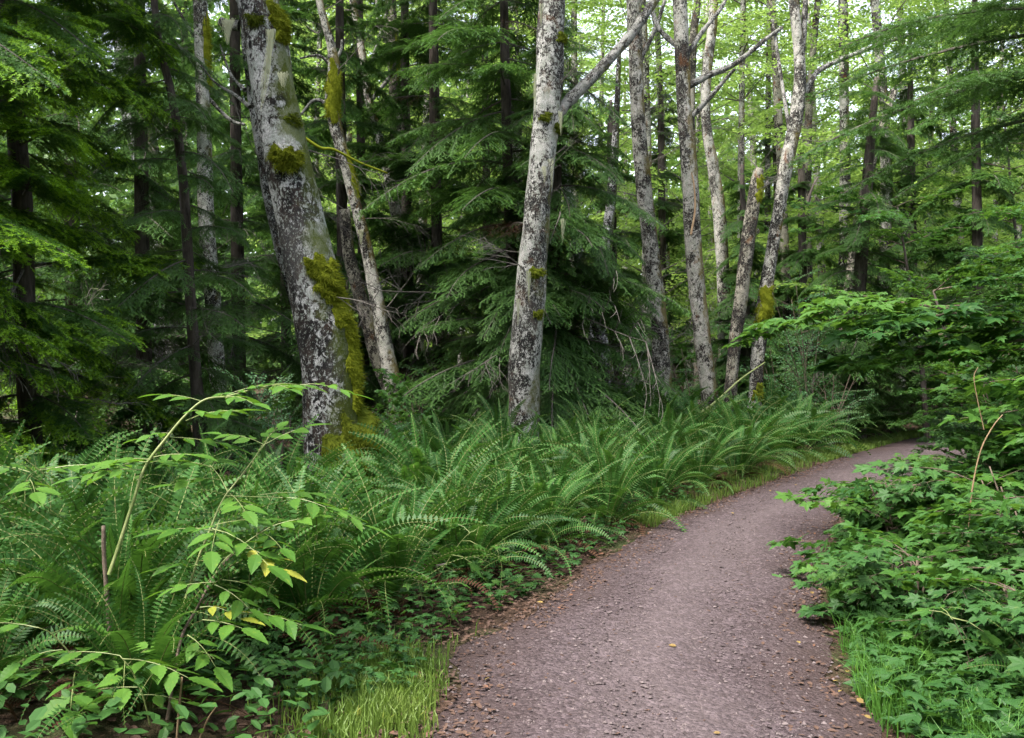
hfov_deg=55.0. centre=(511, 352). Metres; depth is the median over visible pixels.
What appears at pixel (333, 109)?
alder tree
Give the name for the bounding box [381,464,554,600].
sword fern
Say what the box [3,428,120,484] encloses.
sword fern
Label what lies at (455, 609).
thimbleberry plant
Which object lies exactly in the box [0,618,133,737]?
elder shrub
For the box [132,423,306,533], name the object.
sword fern
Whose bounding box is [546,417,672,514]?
sword fern
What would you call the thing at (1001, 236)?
background alder
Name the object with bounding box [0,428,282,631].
sword fern
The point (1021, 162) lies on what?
background alder
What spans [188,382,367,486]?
understorey bush
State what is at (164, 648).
sword fern
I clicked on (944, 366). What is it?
vine maple
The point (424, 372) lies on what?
understorey bush
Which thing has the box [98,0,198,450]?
alder tree
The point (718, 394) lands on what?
sword fern
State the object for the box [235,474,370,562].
sword fern
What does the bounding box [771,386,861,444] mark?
sword fern
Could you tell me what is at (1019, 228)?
background alder
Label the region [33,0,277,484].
hemlock tree
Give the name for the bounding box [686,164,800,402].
hemlock tree
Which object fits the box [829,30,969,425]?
hemlock tree
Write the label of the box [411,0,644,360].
background alder
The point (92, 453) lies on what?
sword fern
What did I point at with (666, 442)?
sword fern
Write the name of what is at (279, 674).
leaf litter
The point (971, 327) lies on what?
fine leaved shrub
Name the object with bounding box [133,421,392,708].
elder shrub
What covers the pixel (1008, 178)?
background alder
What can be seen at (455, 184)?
background alder
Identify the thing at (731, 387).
fallen branch
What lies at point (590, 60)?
background alder
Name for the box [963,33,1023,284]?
background alder
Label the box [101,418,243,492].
sword fern
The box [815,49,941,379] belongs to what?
background alder
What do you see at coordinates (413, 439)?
sword fern
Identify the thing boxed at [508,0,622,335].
background alder
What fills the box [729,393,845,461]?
sword fern
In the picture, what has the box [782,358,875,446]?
huckleberry bush
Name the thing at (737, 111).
background alder
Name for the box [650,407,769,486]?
sword fern
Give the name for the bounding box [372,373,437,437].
understorey bush
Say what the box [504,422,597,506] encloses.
sword fern
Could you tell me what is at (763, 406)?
sword fern
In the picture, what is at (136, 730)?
undergrowth
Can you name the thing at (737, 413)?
sword fern
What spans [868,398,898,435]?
sword fern
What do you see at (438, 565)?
fallen branch
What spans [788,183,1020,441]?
vine maple
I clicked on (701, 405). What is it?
sword fern
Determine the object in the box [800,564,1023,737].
grass
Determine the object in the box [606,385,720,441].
sword fern
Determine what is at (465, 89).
hemlock tree
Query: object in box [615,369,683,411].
sword fern
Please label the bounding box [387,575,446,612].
thimbleberry plant
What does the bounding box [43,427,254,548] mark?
sword fern
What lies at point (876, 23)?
background alder
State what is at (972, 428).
fine leaved shrub
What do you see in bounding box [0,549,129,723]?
sword fern
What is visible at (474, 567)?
thimbleberry plant
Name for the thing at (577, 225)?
hemlock tree
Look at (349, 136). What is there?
background alder
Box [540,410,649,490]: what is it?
sword fern
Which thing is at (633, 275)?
hemlock tree
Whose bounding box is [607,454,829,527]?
grass
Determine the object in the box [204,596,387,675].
dead fern
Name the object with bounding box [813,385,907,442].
sword fern
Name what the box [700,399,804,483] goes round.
sword fern
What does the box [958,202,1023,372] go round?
vine maple
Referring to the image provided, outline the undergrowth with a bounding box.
[0,410,911,736]
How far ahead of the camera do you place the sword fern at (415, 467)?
8.00 m
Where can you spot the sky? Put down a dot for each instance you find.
(623, 55)
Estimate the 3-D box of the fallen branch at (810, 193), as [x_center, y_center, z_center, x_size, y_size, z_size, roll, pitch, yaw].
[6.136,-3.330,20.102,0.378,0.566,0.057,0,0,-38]
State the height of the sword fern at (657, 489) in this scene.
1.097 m
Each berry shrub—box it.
[767,473,1023,583]
[790,519,1023,634]
[819,477,969,541]
[852,455,1023,585]
[854,561,1023,696]
[880,466,1023,515]
[903,495,1023,602]
[911,461,1022,488]
[930,355,1023,461]
[937,372,1023,514]
[939,556,1023,684]
[1008,512,1019,537]
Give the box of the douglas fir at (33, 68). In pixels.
[0,12,109,514]
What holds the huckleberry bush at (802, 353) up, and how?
on the ground at (102, 728)
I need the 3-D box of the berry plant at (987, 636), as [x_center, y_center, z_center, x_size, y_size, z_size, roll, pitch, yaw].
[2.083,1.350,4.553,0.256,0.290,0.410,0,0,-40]
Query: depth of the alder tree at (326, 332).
9.10 m
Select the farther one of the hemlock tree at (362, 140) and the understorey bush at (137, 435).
the hemlock tree at (362, 140)
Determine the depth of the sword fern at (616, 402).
13.25 m
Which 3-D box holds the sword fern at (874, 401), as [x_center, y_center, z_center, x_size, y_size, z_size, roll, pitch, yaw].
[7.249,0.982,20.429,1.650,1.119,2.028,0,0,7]
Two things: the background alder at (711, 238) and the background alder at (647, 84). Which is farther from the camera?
the background alder at (711, 238)
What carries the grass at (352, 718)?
on the ground at (102, 728)
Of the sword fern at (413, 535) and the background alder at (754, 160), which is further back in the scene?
the background alder at (754, 160)
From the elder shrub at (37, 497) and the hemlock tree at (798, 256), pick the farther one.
the hemlock tree at (798, 256)
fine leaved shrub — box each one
[885,378,1023,477]
[905,335,1001,469]
[916,392,1023,488]
[918,366,1023,442]
[947,323,1023,433]
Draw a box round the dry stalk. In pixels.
[176,677,216,737]
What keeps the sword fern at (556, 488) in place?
on the ground at (102, 728)
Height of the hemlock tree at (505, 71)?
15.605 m
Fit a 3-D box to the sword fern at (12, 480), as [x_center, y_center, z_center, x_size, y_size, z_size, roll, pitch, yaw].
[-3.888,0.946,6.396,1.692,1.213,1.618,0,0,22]
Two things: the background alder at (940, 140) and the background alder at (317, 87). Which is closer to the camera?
the background alder at (317, 87)
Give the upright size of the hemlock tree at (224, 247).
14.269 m
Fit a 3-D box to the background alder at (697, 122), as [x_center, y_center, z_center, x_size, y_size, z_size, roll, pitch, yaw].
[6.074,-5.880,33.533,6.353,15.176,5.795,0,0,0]
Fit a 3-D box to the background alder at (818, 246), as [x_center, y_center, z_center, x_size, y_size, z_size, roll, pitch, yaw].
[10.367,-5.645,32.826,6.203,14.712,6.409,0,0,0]
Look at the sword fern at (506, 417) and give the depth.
13.15 m
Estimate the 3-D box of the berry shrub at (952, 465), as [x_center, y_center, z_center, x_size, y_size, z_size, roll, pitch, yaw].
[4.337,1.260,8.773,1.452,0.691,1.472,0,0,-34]
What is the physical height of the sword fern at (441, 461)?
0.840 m
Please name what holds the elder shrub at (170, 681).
on the ground at (102, 728)
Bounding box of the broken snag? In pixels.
[722,116,831,417]
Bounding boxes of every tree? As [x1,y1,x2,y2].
[0,0,122,449]
[0,0,189,456]
[14,0,254,459]
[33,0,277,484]
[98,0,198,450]
[107,0,271,417]
[148,0,253,458]
[152,0,323,458]
[183,0,362,441]
[200,0,420,515]
[211,0,331,361]
[245,170,387,403]
[250,0,422,428]
[280,0,429,405]
[286,0,450,402]
[300,0,435,439]
[331,0,518,437]
[332,0,491,435]
[347,0,686,445]
[357,0,523,421]
[420,0,526,406]
[429,9,713,455]
[450,0,659,456]
[485,90,646,402]
[526,82,628,386]
[571,99,675,401]
[573,24,695,378]
[618,62,717,395]
[625,0,735,408]
[627,0,791,403]
[631,0,783,409]
[647,0,821,385]
[673,0,836,382]
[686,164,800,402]
[717,0,913,409]
[732,90,831,380]
[750,0,902,352]
[756,150,846,392]
[767,0,916,392]
[767,77,940,439]
[786,0,1023,201]
[828,89,897,397]
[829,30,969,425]
[882,0,1023,433]
[906,65,1023,394]
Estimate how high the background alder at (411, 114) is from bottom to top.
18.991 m
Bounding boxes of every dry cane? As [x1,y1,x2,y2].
[968,415,1001,546]
[974,368,984,429]
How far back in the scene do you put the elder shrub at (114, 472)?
4.53 m
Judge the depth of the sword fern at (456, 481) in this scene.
7.24 m
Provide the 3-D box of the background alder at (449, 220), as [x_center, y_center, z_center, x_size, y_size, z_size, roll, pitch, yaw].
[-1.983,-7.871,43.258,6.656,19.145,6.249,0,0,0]
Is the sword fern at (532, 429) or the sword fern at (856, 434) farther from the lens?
the sword fern at (856, 434)
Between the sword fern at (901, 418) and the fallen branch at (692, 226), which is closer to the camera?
the fallen branch at (692, 226)
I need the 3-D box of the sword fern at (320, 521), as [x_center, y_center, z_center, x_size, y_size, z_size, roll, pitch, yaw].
[-1.200,1.168,6.000,1.550,1.232,1.850,0,0,-15]
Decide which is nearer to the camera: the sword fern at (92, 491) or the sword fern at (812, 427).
the sword fern at (92, 491)
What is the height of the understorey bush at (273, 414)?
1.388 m
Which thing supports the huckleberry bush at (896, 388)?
on the ground at (102, 728)
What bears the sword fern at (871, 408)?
on the ground at (102, 728)
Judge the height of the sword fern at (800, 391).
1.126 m
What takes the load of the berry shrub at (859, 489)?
on the ground at (102, 728)
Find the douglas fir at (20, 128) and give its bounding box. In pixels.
[0,0,204,479]
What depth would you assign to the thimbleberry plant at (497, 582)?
6.41 m
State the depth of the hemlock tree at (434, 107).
16.41 m
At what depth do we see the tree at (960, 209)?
20.23 m
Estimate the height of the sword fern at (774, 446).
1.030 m
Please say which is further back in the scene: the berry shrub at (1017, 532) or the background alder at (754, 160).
the background alder at (754, 160)
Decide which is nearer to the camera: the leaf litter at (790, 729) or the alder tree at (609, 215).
the leaf litter at (790, 729)
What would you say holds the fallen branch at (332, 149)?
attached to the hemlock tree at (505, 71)
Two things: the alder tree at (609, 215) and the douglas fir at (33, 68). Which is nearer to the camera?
the douglas fir at (33, 68)
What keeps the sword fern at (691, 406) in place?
on the ground at (102, 728)
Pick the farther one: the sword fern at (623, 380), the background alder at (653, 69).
the background alder at (653, 69)
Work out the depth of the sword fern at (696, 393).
15.17 m
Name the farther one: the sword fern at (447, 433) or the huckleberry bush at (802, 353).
the huckleberry bush at (802, 353)
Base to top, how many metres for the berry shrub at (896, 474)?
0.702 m
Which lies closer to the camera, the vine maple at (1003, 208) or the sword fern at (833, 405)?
the vine maple at (1003, 208)
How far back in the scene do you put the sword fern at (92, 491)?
6.07 m
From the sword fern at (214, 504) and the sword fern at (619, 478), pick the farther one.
the sword fern at (619, 478)
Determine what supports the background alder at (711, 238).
on the ground at (102, 728)
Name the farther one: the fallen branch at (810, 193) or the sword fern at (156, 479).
the fallen branch at (810, 193)
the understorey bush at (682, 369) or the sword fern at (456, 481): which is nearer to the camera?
the sword fern at (456, 481)
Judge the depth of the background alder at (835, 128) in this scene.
38.02 m
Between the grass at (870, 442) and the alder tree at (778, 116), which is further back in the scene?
the alder tree at (778, 116)
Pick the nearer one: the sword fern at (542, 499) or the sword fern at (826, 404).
the sword fern at (542, 499)
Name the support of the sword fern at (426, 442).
on the ground at (102, 728)
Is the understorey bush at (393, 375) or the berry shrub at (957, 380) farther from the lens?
the understorey bush at (393, 375)
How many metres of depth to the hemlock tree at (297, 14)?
18.45 m
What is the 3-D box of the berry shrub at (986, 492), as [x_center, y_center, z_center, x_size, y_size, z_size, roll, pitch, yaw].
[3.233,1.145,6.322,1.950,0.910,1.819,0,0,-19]
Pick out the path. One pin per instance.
(675, 665)
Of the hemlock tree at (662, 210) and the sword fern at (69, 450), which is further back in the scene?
the hemlock tree at (662, 210)
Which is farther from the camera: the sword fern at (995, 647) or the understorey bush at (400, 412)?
the understorey bush at (400, 412)
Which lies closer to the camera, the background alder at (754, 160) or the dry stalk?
the dry stalk
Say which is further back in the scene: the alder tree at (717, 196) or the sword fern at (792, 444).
the alder tree at (717, 196)
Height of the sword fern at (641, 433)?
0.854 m
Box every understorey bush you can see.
[31,392,161,487]
[96,383,251,486]
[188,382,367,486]
[206,381,301,487]
[214,366,302,456]
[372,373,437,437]
[373,367,462,440]
[379,407,434,442]
[402,355,496,427]
[616,369,647,399]
[631,328,727,405]
[633,324,698,399]
[682,346,745,399]
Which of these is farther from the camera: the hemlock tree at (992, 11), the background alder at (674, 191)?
the background alder at (674, 191)
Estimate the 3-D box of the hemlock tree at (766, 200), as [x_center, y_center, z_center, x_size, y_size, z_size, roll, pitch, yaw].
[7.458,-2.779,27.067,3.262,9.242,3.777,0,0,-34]
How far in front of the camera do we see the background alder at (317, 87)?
24.43 m
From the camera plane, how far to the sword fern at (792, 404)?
17.15 m
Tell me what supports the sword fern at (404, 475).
on the ground at (102, 728)
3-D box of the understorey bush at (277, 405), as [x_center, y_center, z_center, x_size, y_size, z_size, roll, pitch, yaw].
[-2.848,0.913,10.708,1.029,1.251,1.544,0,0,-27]
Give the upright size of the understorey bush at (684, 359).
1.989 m
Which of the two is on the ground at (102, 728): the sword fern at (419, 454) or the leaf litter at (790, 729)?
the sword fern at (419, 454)
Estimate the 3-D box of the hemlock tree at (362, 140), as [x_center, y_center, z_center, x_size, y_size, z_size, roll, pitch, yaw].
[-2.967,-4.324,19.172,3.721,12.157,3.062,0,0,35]
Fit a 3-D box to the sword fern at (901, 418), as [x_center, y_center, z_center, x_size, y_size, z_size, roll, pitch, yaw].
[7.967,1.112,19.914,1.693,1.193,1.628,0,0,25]
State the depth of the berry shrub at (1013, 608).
4.40 m
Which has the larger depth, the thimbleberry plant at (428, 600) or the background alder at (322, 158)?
the background alder at (322, 158)
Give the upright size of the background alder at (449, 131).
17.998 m
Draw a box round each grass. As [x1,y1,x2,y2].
[229,617,478,737]
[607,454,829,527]
[787,427,941,460]
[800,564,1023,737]
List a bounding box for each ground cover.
[0,581,375,737]
[85,481,723,707]
[826,512,1023,737]
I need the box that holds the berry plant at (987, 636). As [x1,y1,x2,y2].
[909,604,1004,660]
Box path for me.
[430,434,995,737]
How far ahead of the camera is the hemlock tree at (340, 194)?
15.92 m
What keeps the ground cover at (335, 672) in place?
on the ground at (102, 728)
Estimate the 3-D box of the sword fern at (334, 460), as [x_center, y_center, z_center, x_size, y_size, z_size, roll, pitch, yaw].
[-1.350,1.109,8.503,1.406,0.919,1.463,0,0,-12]
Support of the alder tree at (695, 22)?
on the ground at (102, 728)
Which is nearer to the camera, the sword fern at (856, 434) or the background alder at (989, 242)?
the sword fern at (856, 434)
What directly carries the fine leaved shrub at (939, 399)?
on the ground at (102, 728)
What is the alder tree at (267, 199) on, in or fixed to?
on the ground at (102, 728)
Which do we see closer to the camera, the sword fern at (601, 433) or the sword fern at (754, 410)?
the sword fern at (601, 433)
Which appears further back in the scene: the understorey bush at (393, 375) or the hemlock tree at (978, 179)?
the hemlock tree at (978, 179)
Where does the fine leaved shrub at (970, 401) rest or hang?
on the ground at (102, 728)
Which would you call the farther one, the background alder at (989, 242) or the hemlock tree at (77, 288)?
the background alder at (989, 242)
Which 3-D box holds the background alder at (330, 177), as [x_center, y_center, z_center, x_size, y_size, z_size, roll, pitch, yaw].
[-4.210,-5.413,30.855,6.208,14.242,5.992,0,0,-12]
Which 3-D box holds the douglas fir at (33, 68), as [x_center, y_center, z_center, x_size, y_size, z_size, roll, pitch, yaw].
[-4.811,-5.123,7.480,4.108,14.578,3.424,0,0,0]
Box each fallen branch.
[306,137,387,173]
[359,563,449,583]
[690,172,695,234]
[694,362,764,415]
[806,177,818,202]
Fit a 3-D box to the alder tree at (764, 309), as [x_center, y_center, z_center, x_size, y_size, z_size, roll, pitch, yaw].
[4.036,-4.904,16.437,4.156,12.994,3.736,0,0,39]
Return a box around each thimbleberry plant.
[349,590,397,631]
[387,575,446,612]
[420,522,502,592]
[422,582,471,624]
[464,545,526,589]
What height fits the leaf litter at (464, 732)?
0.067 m
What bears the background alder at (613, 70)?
on the ground at (102, 728)
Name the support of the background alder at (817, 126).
on the ground at (102, 728)
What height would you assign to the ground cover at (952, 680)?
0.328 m
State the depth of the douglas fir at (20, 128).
8.95 m
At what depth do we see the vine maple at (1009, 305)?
9.88 m
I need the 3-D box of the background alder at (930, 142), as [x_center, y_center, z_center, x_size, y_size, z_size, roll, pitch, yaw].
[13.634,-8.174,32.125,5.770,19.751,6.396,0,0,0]
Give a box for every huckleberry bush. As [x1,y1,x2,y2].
[710,268,879,412]
[721,326,816,394]
[782,271,901,409]
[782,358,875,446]
[866,342,948,431]
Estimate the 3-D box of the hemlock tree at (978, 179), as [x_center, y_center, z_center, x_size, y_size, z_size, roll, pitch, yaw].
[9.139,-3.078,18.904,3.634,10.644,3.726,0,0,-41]
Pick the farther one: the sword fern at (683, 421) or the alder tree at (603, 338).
the alder tree at (603, 338)
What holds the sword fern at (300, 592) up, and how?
on the ground at (102, 728)
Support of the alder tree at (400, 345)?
on the ground at (102, 728)
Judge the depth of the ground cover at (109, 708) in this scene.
4.14 m
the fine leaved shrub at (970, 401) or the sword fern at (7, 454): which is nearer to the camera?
the sword fern at (7, 454)
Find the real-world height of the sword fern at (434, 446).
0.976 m
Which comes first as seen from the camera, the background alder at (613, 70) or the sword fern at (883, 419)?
the sword fern at (883, 419)
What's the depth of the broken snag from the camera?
15.71 m
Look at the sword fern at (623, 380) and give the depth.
15.05 m
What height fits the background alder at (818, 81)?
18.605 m
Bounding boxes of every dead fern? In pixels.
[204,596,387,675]
[357,566,500,621]
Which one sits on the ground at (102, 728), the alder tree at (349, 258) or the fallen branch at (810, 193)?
the alder tree at (349, 258)
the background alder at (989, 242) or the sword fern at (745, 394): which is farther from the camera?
the background alder at (989, 242)
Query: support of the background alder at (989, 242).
on the ground at (102, 728)
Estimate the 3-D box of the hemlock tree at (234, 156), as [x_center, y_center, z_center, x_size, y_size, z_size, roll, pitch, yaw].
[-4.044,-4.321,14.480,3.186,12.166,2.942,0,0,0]
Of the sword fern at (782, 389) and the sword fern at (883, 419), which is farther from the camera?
the sword fern at (883, 419)
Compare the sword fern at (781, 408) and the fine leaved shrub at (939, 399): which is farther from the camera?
the sword fern at (781, 408)
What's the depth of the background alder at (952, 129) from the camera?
24.16 m
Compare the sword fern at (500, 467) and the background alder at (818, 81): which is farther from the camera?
the background alder at (818, 81)
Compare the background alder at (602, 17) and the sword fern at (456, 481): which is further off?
the background alder at (602, 17)
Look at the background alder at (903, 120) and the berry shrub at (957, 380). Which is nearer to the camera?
the berry shrub at (957, 380)
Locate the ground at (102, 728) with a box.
[0,368,1022,737]
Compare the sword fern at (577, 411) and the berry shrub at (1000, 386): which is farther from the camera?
the sword fern at (577, 411)
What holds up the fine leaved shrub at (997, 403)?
on the ground at (102, 728)
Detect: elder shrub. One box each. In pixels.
[0,464,136,509]
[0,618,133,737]
[36,642,222,724]
[51,383,372,670]
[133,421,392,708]
[144,514,341,719]
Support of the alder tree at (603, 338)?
on the ground at (102, 728)
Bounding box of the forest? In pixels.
[0,0,1023,383]
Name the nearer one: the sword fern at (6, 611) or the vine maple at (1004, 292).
the sword fern at (6, 611)
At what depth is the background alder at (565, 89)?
37.22 m
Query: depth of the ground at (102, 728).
5.20 m
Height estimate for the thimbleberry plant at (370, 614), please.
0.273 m
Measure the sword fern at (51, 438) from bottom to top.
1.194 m
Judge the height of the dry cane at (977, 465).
0.902 m
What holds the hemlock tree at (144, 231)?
on the ground at (102, 728)
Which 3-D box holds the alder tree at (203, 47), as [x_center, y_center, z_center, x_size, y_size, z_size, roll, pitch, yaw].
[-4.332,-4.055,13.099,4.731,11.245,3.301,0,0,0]
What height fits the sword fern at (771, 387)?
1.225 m
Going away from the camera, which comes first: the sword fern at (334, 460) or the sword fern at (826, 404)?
the sword fern at (334, 460)
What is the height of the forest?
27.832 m
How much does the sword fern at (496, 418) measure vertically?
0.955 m
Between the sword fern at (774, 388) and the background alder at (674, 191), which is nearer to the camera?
the sword fern at (774, 388)
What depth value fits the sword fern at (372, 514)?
6.95 m
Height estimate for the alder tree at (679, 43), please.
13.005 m
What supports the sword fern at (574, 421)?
on the ground at (102, 728)
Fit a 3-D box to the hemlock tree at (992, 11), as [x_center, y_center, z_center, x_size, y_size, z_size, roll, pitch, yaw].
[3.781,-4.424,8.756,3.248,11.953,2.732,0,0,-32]
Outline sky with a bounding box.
[30,0,1022,354]
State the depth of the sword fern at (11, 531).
4.85 m
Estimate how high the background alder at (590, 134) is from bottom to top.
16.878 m
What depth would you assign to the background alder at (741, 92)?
25.66 m
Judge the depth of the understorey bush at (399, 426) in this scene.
10.95 m
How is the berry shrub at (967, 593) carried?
on the ground at (102, 728)
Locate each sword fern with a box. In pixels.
[0,394,103,465]
[0,420,117,561]
[0,426,56,490]
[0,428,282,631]
[0,429,163,530]
[0,435,327,667]
[0,443,171,569]
[0,444,279,654]
[0,466,190,656]
[0,494,33,670]
[0,497,284,727]
[0,533,278,737]
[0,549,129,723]
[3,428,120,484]
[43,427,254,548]
[76,401,269,517]
[93,427,350,593]
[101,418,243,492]
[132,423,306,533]
[137,480,389,671]
[182,466,457,655]
[185,447,451,650]
[193,414,368,503]
[223,440,390,518]
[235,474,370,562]
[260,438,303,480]
[290,429,413,528]
[296,443,521,647]
[328,486,435,570]
[329,466,393,523]
[335,411,548,551]
[335,447,500,556]
[338,413,526,506]
[354,457,550,588]
[357,410,495,481]
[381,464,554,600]
[383,423,438,467]
[388,405,494,461]
[391,403,500,451]
[423,427,555,515]
[423,436,560,517]
[434,448,585,580]
[439,398,592,489]
[441,393,548,453]
[461,445,628,556]
[474,394,574,450]
[474,413,568,481]
[483,435,628,546]
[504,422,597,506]
[508,408,619,466]
[518,402,669,492]
[533,412,686,539]
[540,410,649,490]
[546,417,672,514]
[552,385,659,447]
[575,397,659,430]
[586,413,672,478]
[599,400,730,485]
[602,423,722,499]
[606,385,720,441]
[611,374,653,404]
[612,432,719,511]
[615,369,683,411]
[628,402,716,479]
[630,375,698,416]
[630,385,757,462]
[641,376,720,419]
[648,423,756,494]
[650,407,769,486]
[651,382,742,415]
[652,390,771,452]
[671,389,768,449]
[686,378,767,402]
[688,387,747,410]
[691,392,805,474]
[698,385,779,410]
[698,390,767,417]
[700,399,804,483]
[715,392,825,471]
[719,391,824,463]
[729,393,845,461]
[733,395,800,425]
[738,374,828,447]
[739,375,794,405]
[739,376,823,430]
[741,390,836,429]
[754,393,870,457]
[764,379,860,450]
[767,376,853,426]
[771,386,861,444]
[784,381,877,435]
[803,398,886,443]
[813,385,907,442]
[827,377,907,427]
[835,403,904,439]
[866,380,921,430]
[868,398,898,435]
[884,384,948,429]
[945,584,1023,679]
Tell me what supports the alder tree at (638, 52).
on the ground at (102, 728)
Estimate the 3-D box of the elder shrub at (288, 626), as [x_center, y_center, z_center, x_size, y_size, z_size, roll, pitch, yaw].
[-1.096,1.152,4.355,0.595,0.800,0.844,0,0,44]
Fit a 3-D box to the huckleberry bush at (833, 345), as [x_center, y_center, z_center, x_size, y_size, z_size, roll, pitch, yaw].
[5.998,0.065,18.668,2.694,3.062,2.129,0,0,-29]
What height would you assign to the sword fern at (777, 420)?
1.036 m
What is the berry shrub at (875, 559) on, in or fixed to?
on the ground at (102, 728)
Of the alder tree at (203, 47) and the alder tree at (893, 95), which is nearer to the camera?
the alder tree at (203, 47)
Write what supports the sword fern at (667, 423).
on the ground at (102, 728)
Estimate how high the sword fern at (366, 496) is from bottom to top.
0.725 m
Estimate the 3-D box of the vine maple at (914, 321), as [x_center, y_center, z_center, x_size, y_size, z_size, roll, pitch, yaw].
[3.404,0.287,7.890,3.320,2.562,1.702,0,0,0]
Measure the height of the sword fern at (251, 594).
1.070 m
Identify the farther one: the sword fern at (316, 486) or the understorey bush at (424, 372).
the understorey bush at (424, 372)
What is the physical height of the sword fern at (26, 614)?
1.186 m
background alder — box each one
[179,0,400,337]
[253,0,455,315]
[275,14,379,333]
[296,0,530,350]
[297,0,465,340]
[352,0,456,343]
[364,1,521,324]
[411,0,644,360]
[417,0,529,367]
[442,78,531,381]
[443,0,601,380]
[452,1,605,325]
[490,0,673,354]
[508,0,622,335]
[521,25,636,227]
[527,0,682,379]
[561,0,783,395]
[569,36,687,381]
[572,0,768,381]
[605,0,772,387]
[623,0,838,378]
[634,0,758,388]
[664,0,763,367]
[670,0,865,370]
[677,0,825,317]
[707,0,918,347]
[727,20,859,373]
[729,0,899,390]
[732,0,1023,405]
[747,37,873,288]
[778,1,931,344]
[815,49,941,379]
[817,0,996,387]
[820,0,1023,365]
[838,0,1001,302]
[876,20,995,384]
[895,0,1023,363]
[914,3,1023,361]
[932,0,1023,282]
[961,0,1023,282]
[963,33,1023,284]
[983,67,1023,235]
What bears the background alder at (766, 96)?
on the ground at (102, 728)
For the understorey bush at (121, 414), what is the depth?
9.45 m
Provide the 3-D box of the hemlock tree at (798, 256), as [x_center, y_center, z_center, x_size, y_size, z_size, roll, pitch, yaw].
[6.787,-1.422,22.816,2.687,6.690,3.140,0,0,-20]
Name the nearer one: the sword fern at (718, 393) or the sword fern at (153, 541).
the sword fern at (153, 541)
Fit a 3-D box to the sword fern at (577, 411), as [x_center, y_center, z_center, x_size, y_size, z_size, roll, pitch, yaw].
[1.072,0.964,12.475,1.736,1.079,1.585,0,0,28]
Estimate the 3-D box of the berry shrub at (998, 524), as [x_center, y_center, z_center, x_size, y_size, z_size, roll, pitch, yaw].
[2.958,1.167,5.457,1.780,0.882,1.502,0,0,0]
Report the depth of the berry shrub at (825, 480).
7.47 m
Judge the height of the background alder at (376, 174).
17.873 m
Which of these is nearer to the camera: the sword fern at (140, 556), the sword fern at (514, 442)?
the sword fern at (140, 556)
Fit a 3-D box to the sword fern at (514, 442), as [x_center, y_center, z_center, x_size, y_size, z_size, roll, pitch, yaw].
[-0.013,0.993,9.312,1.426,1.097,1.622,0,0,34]
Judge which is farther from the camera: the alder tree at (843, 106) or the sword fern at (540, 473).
the alder tree at (843, 106)
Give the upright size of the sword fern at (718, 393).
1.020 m
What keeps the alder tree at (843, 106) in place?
on the ground at (102, 728)
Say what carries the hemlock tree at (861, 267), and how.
on the ground at (102, 728)
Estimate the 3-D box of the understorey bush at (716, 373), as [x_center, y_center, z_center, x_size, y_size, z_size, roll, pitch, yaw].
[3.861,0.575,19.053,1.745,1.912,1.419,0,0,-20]
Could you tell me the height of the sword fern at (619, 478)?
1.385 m
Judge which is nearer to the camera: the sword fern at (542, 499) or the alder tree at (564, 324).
the sword fern at (542, 499)
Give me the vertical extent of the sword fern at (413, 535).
1.192 m
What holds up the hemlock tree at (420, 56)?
on the ground at (102, 728)
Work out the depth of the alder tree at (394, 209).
17.94 m
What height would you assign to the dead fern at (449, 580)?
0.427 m
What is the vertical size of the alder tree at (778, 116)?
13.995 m
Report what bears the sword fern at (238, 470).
on the ground at (102, 728)
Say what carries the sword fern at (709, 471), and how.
on the ground at (102, 728)
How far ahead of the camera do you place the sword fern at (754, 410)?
14.74 m
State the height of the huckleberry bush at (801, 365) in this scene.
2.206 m
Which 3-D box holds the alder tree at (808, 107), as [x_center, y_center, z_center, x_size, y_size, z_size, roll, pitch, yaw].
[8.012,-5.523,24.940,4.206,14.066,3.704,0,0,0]
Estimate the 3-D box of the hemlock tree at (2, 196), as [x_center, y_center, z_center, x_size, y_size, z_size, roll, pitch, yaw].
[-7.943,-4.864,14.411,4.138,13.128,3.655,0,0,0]
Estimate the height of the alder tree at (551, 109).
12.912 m
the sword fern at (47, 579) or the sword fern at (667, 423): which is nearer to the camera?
the sword fern at (47, 579)
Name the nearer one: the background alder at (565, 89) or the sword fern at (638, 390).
the sword fern at (638, 390)
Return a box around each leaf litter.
[5,464,1018,737]
[235,456,981,737]
[464,464,859,736]
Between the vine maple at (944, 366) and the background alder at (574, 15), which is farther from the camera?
the background alder at (574, 15)
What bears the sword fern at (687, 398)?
on the ground at (102, 728)
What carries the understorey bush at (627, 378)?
on the ground at (102, 728)
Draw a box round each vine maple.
[721,252,1023,379]
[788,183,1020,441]
[811,247,1023,460]
[943,246,1023,381]
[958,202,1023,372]
[962,204,1023,374]
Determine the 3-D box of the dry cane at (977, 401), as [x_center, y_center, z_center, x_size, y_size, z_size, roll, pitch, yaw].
[3.134,0.307,6.600,0.074,0.421,0.008,0,0,0]

